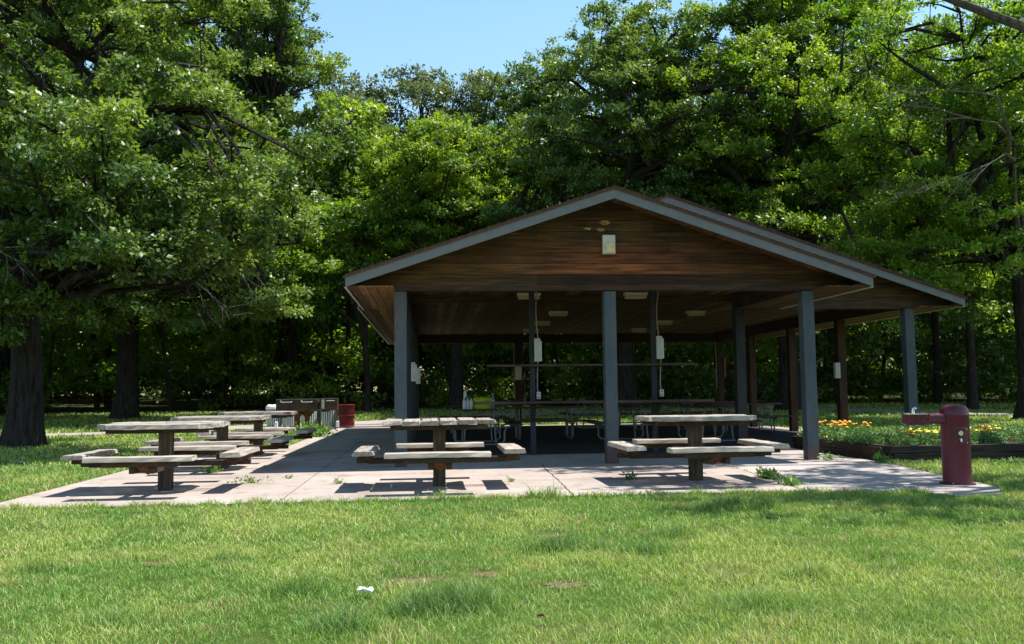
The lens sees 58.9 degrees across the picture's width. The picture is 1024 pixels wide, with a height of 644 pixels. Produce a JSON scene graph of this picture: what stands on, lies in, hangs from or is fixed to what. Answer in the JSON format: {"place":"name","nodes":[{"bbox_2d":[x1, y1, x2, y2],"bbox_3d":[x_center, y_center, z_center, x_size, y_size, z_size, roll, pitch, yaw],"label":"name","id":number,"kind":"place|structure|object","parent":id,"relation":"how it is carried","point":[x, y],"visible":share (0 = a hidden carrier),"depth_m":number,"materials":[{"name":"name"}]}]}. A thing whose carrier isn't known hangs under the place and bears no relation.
{"place":"outdoors","nodes":[
{"label":"outdoors","id":0,"kind":"place"},
{"bbox_2d":[2,385,1015,414],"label":"forest floor","id":1,"kind":"structure","parent":0,"point":[74,404],"depth_m":49.38,"materials":[{"name":"plant"}]},
{"bbox_2d":[1,103,17,411],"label":"tree","id":2,"kind":"object","parent":1,"relation":"on","point":[5,355],"depth_m":44.80,"materials":[{"name":"brown plant"}]},
{"bbox_2d":[89,315,99,407],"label":"tree trunk","id":3,"kind":"object","parent":1,"relation":"on","point":[96,396],"visible":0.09,"depth_m":47.67,"materials":[{"name":"brown plant"}]},
{"bbox_2d":[19,90,192,409],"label":"tree","id":4,"kind":"object","parent":1,"relation":"on","point":[136,335],"depth_m":44.44,"materials":[{"name":"brown plant"}]},
{"bbox_2d":[151,294,173,410],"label":"tree trunk","id":5,"kind":"object","parent":1,"relation":"on","point":[168,386],"visible":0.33,"depth_m":43.88,"materials":[{"name":"brown plant"}]},
{"bbox_2d":[229,131,318,407],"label":"tree","id":6,"kind":"object","parent":1,"relation":"on","point":[234,355],"depth_m":46.29,"materials":[{"name":"brown plant"}]},
{"bbox_2d":[275,250,286,404],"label":"tree trunk","id":7,"kind":"object","parent":1,"relation":"on","point":[278,357],"visible":0.28,"depth_m":47.31,"materials":[{"name":"brown plant"}]},
{"bbox_2d":[285,255,296,398],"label":"tree trunk","id":8,"kind":"object","parent":1,"relation":"on","point":[290,344],"visible":0.32,"depth_m":45.22,"materials":[{"name":"brown plant"}]},
{"bbox_2d":[251,123,343,398],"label":"tree","id":9,"kind":"object","parent":1,"relation":"on","point":[287,322],"depth_m":54.88,"materials":[{"name":"brown plant"}]},
{"bbox_2d":[234,101,398,398],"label":"tree","id":10,"kind":"object","parent":1,"relation":"on","point":[303,178],"visible":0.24,"depth_m":45.31,"materials":[{"name":"green plant"}]},
{"bbox_2d":[327,280,335,397],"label":"tree trunk","id":11,"kind":"object","parent":1,"relation":"on","point":[331,343],"visible":0.3,"depth_m":48.55,"materials":[{"name":"brown plant"}]},
{"bbox_2d":[281,89,435,403],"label":"tree","id":12,"kind":"object","parent":1,"relation":"on","point":[375,110],"visible":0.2,"depth_m":47.82,"materials":[{"name":"green plant"}]},
{"bbox_2d":[369,253,382,404],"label":"tree trunk","id":13,"kind":"object","parent":1,"relation":"on","point":[379,381],"visible":0.2,"depth_m":48.42,"materials":[{"name":"brown plant"}]},
{"bbox_2d":[299,59,527,402],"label":"oak tree","id":14,"kind":"object","parent":1,"relation":"on","point":[419,86],"visible":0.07,"depth_m":52.12,"materials":[{"name":"green plant"}]},
{"bbox_2d":[488,343,493,396],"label":"tree trunk","id":15,"kind":"object","parent":1,"relation":"on","point":[490,360],"visible":0.07,"depth_m":49.66,"materials":[{"name":"brown plant"}]},
{"bbox_2d":[1,293,1016,409],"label":"undergrowth","id":16,"kind":"object","parent":1,"relation":"on","point":[354,364],"visible":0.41,"depth_m":46.14,"materials":[{"name":"green plant"}]},
{"bbox_2d":[449,128,578,405],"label":"tree","id":17,"kind":"object","parent":1,"relation":"on","point":[509,173],"visible":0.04,"depth_m":45.53,"materials":[{"name":"green plant"}]},
{"bbox_2d":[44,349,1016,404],"bbox_3d":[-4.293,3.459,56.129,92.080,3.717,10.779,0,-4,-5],"label":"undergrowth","id":18,"kind":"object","parent":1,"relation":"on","point":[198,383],"visible":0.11,"depth_m":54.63,"materials":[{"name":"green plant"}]},
{"bbox_2d":[470,49,596,400],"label":"maple tree","id":19,"kind":"object","parent":1,"relation":"on","point":[536,94],"visible":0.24,"depth_m":48.87,"materials":[{"name":"green plant"}]},
{"bbox_2d":[551,107,624,397],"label":"tree","id":20,"kind":"object","parent":1,"relation":"on","point":[588,193],"visible":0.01,"depth_m":52.44,"materials":[{"name":"green plant"}]},
{"bbox_2d":[618,164,749,395],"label":"tree","id":21,"kind":"object","parent":1,"relation":"on","point":[668,344],"visible":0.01,"depth_m":47.77,"materials":[{"name":"green plant"}]},
{"bbox_2d":[740,69,896,401],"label":"tree","id":22,"kind":"object","parent":1,"relation":"on","point":[831,379],"depth_m":46.45,"materials":[{"name":"brown plant"}]},
{"bbox_2d":[878,320,889,399],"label":"tree trunk","id":23,"kind":"object","parent":1,"relation":"on","point":[883,362],"visible":0.12,"depth_m":49.76,"materials":[{"name":"brown plant"}]},
{"bbox_2d":[0,518,1023,612],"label":"grass","id":24,"kind":"structure","parent":0,"point":[565,545],"depth_m":6.01,"materials":[{"name":"plant"}]},
{"bbox_2d":[0,565,1023,643],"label":"grass","id":25,"kind":"structure","parent":0,"point":[433,600],"depth_m":4.59,"materials":[{"name":"plant"}]},
{"bbox_2d":[0,395,1023,643],"bbox_3d":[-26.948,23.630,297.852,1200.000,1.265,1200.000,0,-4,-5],"label":"ground","id":26,"kind":"structure","parent":0,"point":[258,637],"depth_m":5.54,"materials":[{"name":"plant"}]},
{"bbox_2d":[0,312,9,409],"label":"tree","id":27,"kind":"object","parent":26,"relation":"on","point":[3,396],"visible":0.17,"depth_m":39.45,"materials":[{"name":"plant"}]},
{"bbox_2d":[0,100,30,415],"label":"tree","id":28,"kind":"object","parent":26,"relation":"on","point":[1,318],"visible":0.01,"depth_m":40.05,"materials":[{"name":"brown plant"}]},
{"bbox_2d":[0,0,348,448],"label":"oak tree","id":29,"kind":"object","parent":26,"relation":"on","point":[51,261],"visible":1,"depth_m":18.44,"materials":[{"name":"green plant"}]},
{"bbox_2d":[0,0,350,419],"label":"oak tree","id":30,"kind":"object","parent":26,"relation":"on","point":[280,57],"visible":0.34,"depth_m":34.56,"materials":[{"name":"green plant"}]},
{"bbox_2d":[276,399,318,429],"bbox_3d":[-5.939,2.635,25.166,1.132,1.000,0.638,0,-4,-5],"label":"park grill","id":31,"kind":"object","parent":26,"relation":"on","point":[306,408],"visible":0.87,"depth_m":24.95,"materials":[{"name":"metal"}]},
{"bbox_2d":[243,424,391,428],"bbox_3d":[-6.534,3.566,30.654,4.900,0.095,3.400,0,-4,-5],"label":"bin pad","id":32,"kind":"object","parent":26,"relation":"on","point":[368,425],"visible":0.17,"depth_m":30.03,"materials":[{"name":"concrete"}]},
{"bbox_2d":[266,404,281,425],"bbox_3d":[-8.046,3.162,30.741,0.611,0.738,0.609,0,-4,-5],"label":"slatted bin","id":33,"kind":"object","parent":32,"relation":"on","point":[270,421],"visible":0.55,"depth_m":30.52,"materials":[{"name":"grey metal"}]},
{"bbox_2d":[282,416,294,425],"bbox_3d":[-7.484,3.186,30.597,0.575,0.655,0.574,0,-4,-5],"label":"slatted bin","id":34,"kind":"object","parent":32,"relation":"on","point":[288,421],"visible":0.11,"depth_m":30.35,"materials":[{"name":"metal"}]},
{"bbox_2d":[301,411,316,425],"bbox_3d":[-6.771,3.152,30.262,0.575,0.655,0.574,0,-4,-5],"label":"slatted bin","id":35,"kind":"object","parent":32,"relation":"on","point":[313,417],"visible":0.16,"depth_m":30.10,"materials":[{"name":"metal"}]},
{"bbox_2d":[321,409,337,425],"bbox_3d":[-6.056,3.134,30.126,0.575,0.655,0.574,0,-4,-5],"label":"slatted bin","id":36,"kind":"object","parent":32,"relation":"on","point":[330,417],"visible":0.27,"depth_m":29.92,"materials":[{"name":"metal"}]},
{"bbox_2d":[338,404,354,425],"bbox_3d":[-5.485,3.088,30.030,0.556,0.718,0.556,0,-4,-5],"label":"red barrel bin","id":37,"kind":"object","parent":32,"relation":"on","point":[346,414],"visible":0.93,"depth_m":29.82,"materials":[{"name":"metal"}]},
{"bbox_2d":[252,182,412,411],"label":"maple tree","id":38,"kind":"object","parent":26,"relation":"on","point":[360,218],"visible":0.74,"depth_m":40.49,"materials":[{"name":"green plant"}]},
{"bbox_2d":[0,423,802,510],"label":"concrete slab","id":39,"kind":"structure","parent":26,"relation":"on","point":[596,472],"depth_m":11.98,"materials":[{"name":"concrete"}]},
{"bbox_2d":[60,421,259,490],"bbox_3d":[-4.194,1.624,10.995,2.020,0.814,2.158,0,-4,-5],"label":"pedestal picnic table","id":40,"kind":"object","parent":39,"relation":"on","point":[166,459],"visible":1,"depth_m":10.66,"materials":[{"name":"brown wood"}]},
{"bbox_2d":[193,466,223,472],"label":"weed clump","id":41,"kind":"object","parent":39,"relation":"on","point":[211,468],"visible":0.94,"depth_m":13.27,"materials":[{"name":"green plant"}]},
{"bbox_2d":[143,415,293,468],"bbox_3d":[-4.478,1.858,14.013,2.020,0.815,2.160,0,-4,-5],"label":"pedestal picnic table","id":42,"kind":"object","parent":39,"relation":"on","point":[221,437],"visible":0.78,"depth_m":13.74,"materials":[{"name":"grey wood"}]},
{"bbox_2d":[226,475,273,483],"bbox_3d":[-3.385,2.022,11.720,0.616,0.109,0.317,0,-4,-5],"label":"weed clump","id":43,"kind":"object","parent":39,"relation":"on","point":[249,480],"visible":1,"depth_m":11.70,"materials":[{"name":"green plant"}]},
{"bbox_2d":[196,411,315,454],"bbox_3d":[-4.788,2.098,17.108,2.019,0.816,2.159,0,-4,-5],"label":"pedestal picnic table","id":44,"kind":"object","parent":39,"relation":"on","point":[303,433],"visible":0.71,"depth_m":16.80,"materials":[{"name":"grey wood"}]},
{"bbox_2d":[287,420,337,436],"bbox_3d":[-5.282,2.816,24.056,1.321,0.450,1.452,-3,-5,25],"label":"weed clump","id":45,"kind":"object","parent":39,"relation":"on","point":[322,430],"visible":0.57,"depth_m":23.99,"materials":[{"name":"green plant"}]},
{"bbox_2d":[317,398,338,433],"bbox_3d":[-5.112,2.620,25.163,0.536,1.010,0.545,0,-4,-5],"label":"park grill","id":46,"kind":"object","parent":39,"relation":"on","point":[326,404],"visible":0.84,"depth_m":25.03,"materials":[{"name":"metal"}]},
{"bbox_2d":[352,417,525,486],"bbox_3d":[-0.890,1.593,11.097,2.019,0.816,2.155,0,-4,-5],"label":"pedestal picnic table","id":47,"kind":"object","parent":39,"relation":"on","point":[438,455],"visible":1,"depth_m":10.72,"materials":[{"name":"brown wood"}]},
{"bbox_2d":[106,430,837,501],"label":"slab joints","id":48,"kind":"object","parent":39,"relation":"on","point":[472,472],"visible":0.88,"depth_m":12.75,"materials":[{"name":"grey"}]},
{"bbox_2d":[474,291,714,454],"bbox_3d":[1.464,0.870,16.316,4.291,3.000,0.521,0,-4,-5],"label":"railing","id":49,"kind":"object","parent":39,"relation":"on","point":[655,401],"visible":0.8,"depth_m":16.40,"materials":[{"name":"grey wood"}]},
{"bbox_2d":[534,338,541,361],"bbox_3d":[0.469,0.508,16.413,0.135,0.420,0.111,0,-4,-5],"label":"electrical box","id":50,"kind":"object","parent":49,"relation":"attached to","point":[537,350],"visible":1,"depth_m":16.37,"materials":[{"name":"metal"}]},
{"bbox_2d":[656,336,663,358],"bbox_3d":[2.710,0.468,16.619,0.135,0.420,0.111,0,-4,-5],"label":"electrical box","id":51,"kind":"object","parent":49,"relation":"attached to","point":[659,347],"visible":1,"depth_m":16.57,"materials":[{"name":"metal"}]},
{"bbox_2d":[343,185,967,466],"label":"picnic pavilion","id":52,"kind":"structure","parent":39,"relation":"on","point":[740,282],"depth_m":14.61,"materials":[{"name":"paint"}]},
{"bbox_2d":[411,362,416,380],"bbox_3d":[-1.863,0.949,17.235,0.110,0.360,0.111,0,-4,-5],"label":"electrical box","id":53,"kind":"object","parent":52,"relation":"attached to","point":[413,372],"visible":1,"depth_m":17.19,"materials":[{"name":"metal"}]},
{"bbox_2d":[515,367,521,379],"bbox_3d":[0.203,1.661,29.357,0.200,0.420,0.100,0,-4,-5],"label":"electrical box","id":54,"kind":"object","parent":52,"relation":"attached to","point":[518,376],"visible":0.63,"depth_m":29.30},
{"bbox_2d":[517,293,540,298],"bbox_3d":[0.320,-0.491,17.238,0.440,0.110,0.200,0,-4,-5],"label":"ceiling light","id":55,"kind":"object","parent":52,"relation":"attached to","point":[523,295],"visible":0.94,"depth_m":17.15,"materials":[{"name":"plastic"}]},
{"bbox_2d":[548,311,567,315],"bbox_3d":[1.085,-0.196,21.212,0.440,0.110,0.200,0,-4,-5],"label":"ceiling light","id":56,"kind":"object","parent":52,"relation":"attached to","point":[557,313],"visible":1,"depth_m":21.12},
{"bbox_2d":[602,235,615,253],"bbox_3d":[1.533,-1.227,14.349,0.200,0.300,0.118,0,-4,-5],"label":"wall lamp","id":57,"kind":"object","parent":52,"relation":"attached to","point":[608,244],"visible":1,"depth_m":14.31,"materials":[{"name":"plastic"}]},
{"bbox_2d":[623,292,647,298],"bbox_3d":[2.366,-0.504,17.373,0.440,0.110,0.200,0,-4,-5],"label":"ceiling light","id":58,"kind":"object","parent":52,"relation":"attached to","point":[634,295],"visible":1,"depth_m":17.29,"materials":[{"name":"plastic"}]},
{"bbox_2d":[685,311,705,315],"bbox_3d":[4.367,-0.206,21.560,0.440,0.110,0.200,0,-4,-5],"label":"ceiling light","id":59,"kind":"object","parent":52,"relation":"attached to","point":[695,313],"visible":1,"depth_m":21.47,"materials":[{"name":"plastic"}]},
{"bbox_2d":[833,363,840,377],"bbox_3d":[7.571,1.127,21.116,0.120,0.360,0.111,0,-4,-5],"label":"electrical box","id":60,"kind":"object","parent":52,"relation":"attached to","point":[836,366],"visible":1,"depth_m":21.07,"materials":[{"name":"metal"}]},
{"bbox_2d":[607,414,789,480],"bbox_3d":[2.312,1.584,11.446,2.019,0.814,2.159,0,-4,-5],"label":"pedestal picnic table","id":61,"kind":"object","parent":39,"relation":"on","point":[694,451],"visible":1,"depth_m":11.10,"materials":[{"name":"brown wood"}]},
{"bbox_2d":[755,466,781,480],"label":"weed clump","id":62,"kind":"object","parent":39,"relation":"on","point":[769,473],"visible":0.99,"depth_m":11.53,"materials":[{"name":"green plant"}]},
{"bbox_2d":[777,474,803,485],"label":"weed clump","id":63,"kind":"object","parent":39,"relation":"on","point":[790,480],"visible":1,"depth_m":10.68,"materials":[{"name":"green plant"}]},
{"bbox_2d":[389,578,438,585],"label":"bare soil","id":64,"kind":"structure","parent":26,"relation":"on","point":[411,580],"depth_m":5.63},
{"bbox_2d":[351,109,548,409],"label":"maple tree","id":65,"kind":"object","parent":26,"relation":"on","point":[449,168],"visible":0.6,"depth_m":41.48,"materials":[{"name":"green plant"}]},
{"bbox_2d":[0,476,1023,551],"bbox_3d":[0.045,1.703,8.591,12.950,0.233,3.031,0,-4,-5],"label":"grass","id":66,"kind":"structure","parent":26,"relation":"on","point":[771,504],"depth_m":8.21,"materials":[{"name":"plant"}]},
{"bbox_2d":[0,399,1023,438],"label":"grass","id":67,"kind":"structure","parent":26,"relation":"on","point":[986,418],"depth_m":36.12,"materials":[{"name":"plant"}]},
{"bbox_2d":[0,452,1023,502],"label":"grass","id":68,"kind":"structure","parent":26,"relation":"on","point":[932,466],"depth_m":12.74,"materials":[{"name":"plant"}]},
{"bbox_2d":[0,422,1023,465],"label":"grass","id":69,"kind":"structure","parent":26,"relation":"on","point":[95,443],"depth_m":20.17,"materials":[{"name":"plant"}]},
{"bbox_2d":[10,110,1015,397],"bbox_3d":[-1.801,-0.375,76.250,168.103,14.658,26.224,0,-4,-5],"label":"woodland","id":70,"kind":"object","parent":26,"relation":"on","point":[203,358],"visible":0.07,"depth_m":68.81,"materials":[{"name":"green plant"}]},
{"bbox_2d":[545,582,587,588],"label":"bare soil","id":71,"kind":"structure","parent":26,"relation":"on","point":[560,585],"depth_m":5.46,"materials":[{"name":"soil"}]},
{"bbox_2d":[475,0,785,411],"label":"maple tree","id":72,"kind":"object","parent":26,"relation":"on","point":[633,67],"visible":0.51,"depth_m":38.63,"materials":[{"name":"green plant"}]},
{"bbox_2d":[607,0,953,411],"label":"maple tree","id":73,"kind":"object","parent":26,"relation":"on","point":[770,196],"visible":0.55,"depth_m":37.94,"materials":[{"name":"green plant"}]},
{"bbox_2d":[718,450,1000,497],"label":"walkway slab","id":74,"kind":"structure","parent":26,"relation":"on","point":[850,472],"depth_m":12.04,"materials":[{"name":"concrete"}]},
{"bbox_2d":[873,447,892,462],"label":"weed clump","id":75,"kind":"object","parent":74,"relation":"on","point":[880,457],"visible":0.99,"depth_m":13.79,"materials":[{"name":"green plant"}]},
{"bbox_2d":[901,404,975,484],"bbox_3d":[5.029,1.442,10.704,0.840,0.933,0.404,0,-4,-5],"label":"drinking fountain","id":76,"kind":"object","parent":74,"relation":"on","point":[952,420],"visible":1,"depth_m":10.60,"materials":[{"name":"metal"}]},
{"bbox_2d":[778,0,1023,419],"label":"maple tree","id":77,"kind":"object","parent":26,"relation":"on","point":[909,250],"visible":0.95,"depth_m":29.90,"materials":[{"name":"green plant"}]},
{"bbox_2d":[792,436,1023,461],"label":"edging","id":78,"kind":"object","parent":26,"relation":"on","point":[1011,449],"visible":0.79,"depth_m":14.20,"materials":[{"name":"brown wood"}]},
{"bbox_2d":[820,426,841,439],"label":"bedding plant","id":79,"kind":"object","parent":78,"relation":"in","point":[827,433],"visible":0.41,"depth_m":16.18,"materials":[{"name":"green plant"}]},
{"bbox_2d":[826,420,844,437],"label":"marigold plant","id":80,"kind":"object","parent":78,"relation":"on","point":[837,425],"visible":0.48,"depth_m":16.36,"materials":[{"name":"green plant"}]},
{"bbox_2d":[826,428,852,444],"bbox_3d":[5.730,2.014,15.800,0.485,0.353,0.481,-4,-5,35],"label":"bedding plant","id":81,"kind":"object","parent":78,"relation":"on","point":[836,436],"visible":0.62,"depth_m":15.78,"materials":[{"name":"green plant"}]},
{"bbox_2d":[849,428,877,443],"bbox_3d":[5.862,1.950,15.114,0.442,0.392,0.438,-4,-6,39],"label":"bedding plant","id":82,"kind":"object","parent":78,"relation":"in","point":[856,437],"visible":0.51,"depth_m":15.09,"materials":[{"name":"green plant"}]},
{"bbox_2d":[860,433,887,445],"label":"bedding plant","id":83,"kind":"object","parent":78,"relation":"on","point":[869,439],"visible":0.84,"depth_m":14.71,"materials":[{"name":"green plant"}]},
{"bbox_2d":[883,427,912,444],"bbox_3d":[6.286,1.903,14.679,0.473,0.427,0.476,0,-4,-3],"label":"bedding plant","id":84,"kind":"object","parent":78,"relation":"in","point":[891,438],"visible":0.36,"depth_m":14.70,"materials":[{"name":"green plant"}]},
{"bbox_2d":[890,432,923,445],"bbox_3d":[6.251,1.902,14.359,0.477,0.338,0.481,4,-6,-44],"label":"bedding plant","id":85,"kind":"object","parent":78,"relation":"in","point":[909,441],"visible":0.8,"depth_m":14.33,"materials":[{"name":"green plant"}]},
{"bbox_2d":[912,430,940,444],"bbox_3d":[6.560,1.891,14.362,0.455,0.368,0.458,0,-4,-12],"label":"bedding plant","id":86,"kind":"object","parent":78,"relation":"in","point":[931,441],"visible":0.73,"depth_m":14.31,"materials":[{"name":"green plant"}]},
{"bbox_2d":[919,429,940,444],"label":"marigold plant","id":87,"kind":"object","parent":78,"relation":"on","point":[932,432],"visible":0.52,"depth_m":14.46,"materials":[{"name":"green plant"}]},
{"bbox_2d":[975,425,994,443],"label":"marigold plant","id":88,"kind":"object","parent":78,"relation":"on","point":[984,430],"visible":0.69,"depth_m":14.56,"materials":[{"name":"green plant"}]},
{"bbox_2d":[975,427,1008,443],"bbox_3d":[7.693,1.873,14.514,0.491,0.430,0.487,-3,-5,28],"label":"bedding plant","id":89,"kind":"object","parent":78,"relation":"in","point":[997,438],"visible":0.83,"depth_m":14.44,"materials":[{"name":"green plant"}]},
{"bbox_2d":[836,77,984,404],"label":"tree","id":90,"kind":"object","parent":26,"relation":"on","point":[938,396],"depth_m":43.93,"materials":[{"name":"brown plant"}]},
{"bbox_2d":[819,110,1022,394],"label":"woodland","id":91,"kind":"object","parent":26,"relation":"on","point":[1000,379],"visible":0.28,"depth_m":41.72,"materials":[{"name":"green plant"}]},
{"bbox_2d":[820,13,1023,409],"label":"tree","id":92,"kind":"object","parent":26,"relation":"on","point":[972,396],"visible":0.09,"depth_m":38.26,"materials":[{"name":"green plant"}]},
{"bbox_2d":[857,0,1023,32],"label":"maple tree","id":93,"kind":"object","parent":26,"relation":"on","point":[1009,21],"visible":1,"depth_m":16.53,"materials":[{"name":"green plant"}]},
{"bbox_2d":[17,0,1023,395],"label":"sky","id":94,"kind":"structure","parent":0,"point":[458,36],"materials":[{"name":"blue"}]},
{"bbox_2d":[46,407,1012,435],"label":"path","id":95,"kind":"structure","parent":0,"point":[506,414],"depth_m":36.67,"materials":[{"name":"concrete"}]},
{"bbox_2d":[414,425,802,454],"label":"pavilion floor","id":96,"kind":"structure","parent":0,"point":[552,439],"depth_m":22.12,"materials":[{"name":"concrete"}]},
{"bbox_2d":[440,405,510,433],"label":"picnic table","id":97,"kind":"object","parent":96,"relation":"on","point":[497,417],"visible":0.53,"depth_m":24.41,"materials":[{"name":"grey wood"}]},
{"bbox_2d":[453,408,522,444],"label":"picnic table","id":98,"kind":"object","parent":96,"relation":"on","point":[512,424],"visible":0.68,"depth_m":19.21,"materials":[{"name":"grey wood"}]},
{"bbox_2d":[463,389,472,408],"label":"water bottles","id":99,"kind":"object","parent":98,"relation":"on","point":[467,404],"visible":0.97,"depth_m":19.36,"materials":[{"name":"plastic"}]},
{"bbox_2d":[472,393,490,408],"bbox_3d":[-0.639,1.693,19.497,0.448,0.348,0.252,0,-4,-5],"label":"tote bag","id":100,"kind":"object","parent":98,"relation":"on","point":[482,399],"visible":0.88,"depth_m":19.39,"materials":[{"name":"fabric"}]},
{"bbox_2d":[503,406,583,439],"bbox_3d":[0.757,2.397,21.635,1.842,0.769,1.777,0,-4,-5],"label":"picnic table","id":101,"kind":"object","parent":96,"relation":"on","point":[571,420],"visible":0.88,"depth_m":21.34,"materials":[{"name":"grey wood"}]},
{"bbox_2d":[558,403,621,428],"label":"picnic table","id":102,"kind":"object","parent":96,"relation":"on","point":[583,415],"visible":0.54,"depth_m":27.21,"materials":[{"name":"grey wood"}]},
{"bbox_2d":[582,406,651,442],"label":"picnic table","id":103,"kind":"object","parent":96,"relation":"on","point":[597,423],"visible":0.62,"depth_m":19.68,"materials":[{"name":"brown wood"}]},
{"bbox_2d":[622,402,697,430],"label":"picnic table","id":104,"kind":"object","parent":96,"relation":"on","point":[647,414],"visible":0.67,"depth_m":25.50,"materials":[{"name":"brown wood"}]},
{"bbox_2d":[671,401,748,426],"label":"picnic table","id":105,"kind":"object","parent":96,"relation":"on","point":[707,412],"visible":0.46,"depth_m":26.79,"materials":[{"name":"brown wood"}]},
{"bbox_2d":[677,405,761,440],"bbox_3d":[4.395,2.251,20.264,1.777,0.769,1.842,0,-4,-5],"label":"picnic table","id":106,"kind":"object","parent":96,"relation":"on","point":[708,406],"visible":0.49,"depth_m":19.82,"materials":[{"name":"brown wood"}]},
{"bbox_2d":[698,402,790,433],"bbox_3d":[5.968,2.473,23.410,1.842,0.769,1.777,0,-4,-5],"label":"picnic table","id":107,"kind":"object","parent":96,"relation":"on","point":[762,416],"visible":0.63,"depth_m":23.11,"materials":[{"name":"brown wood"}]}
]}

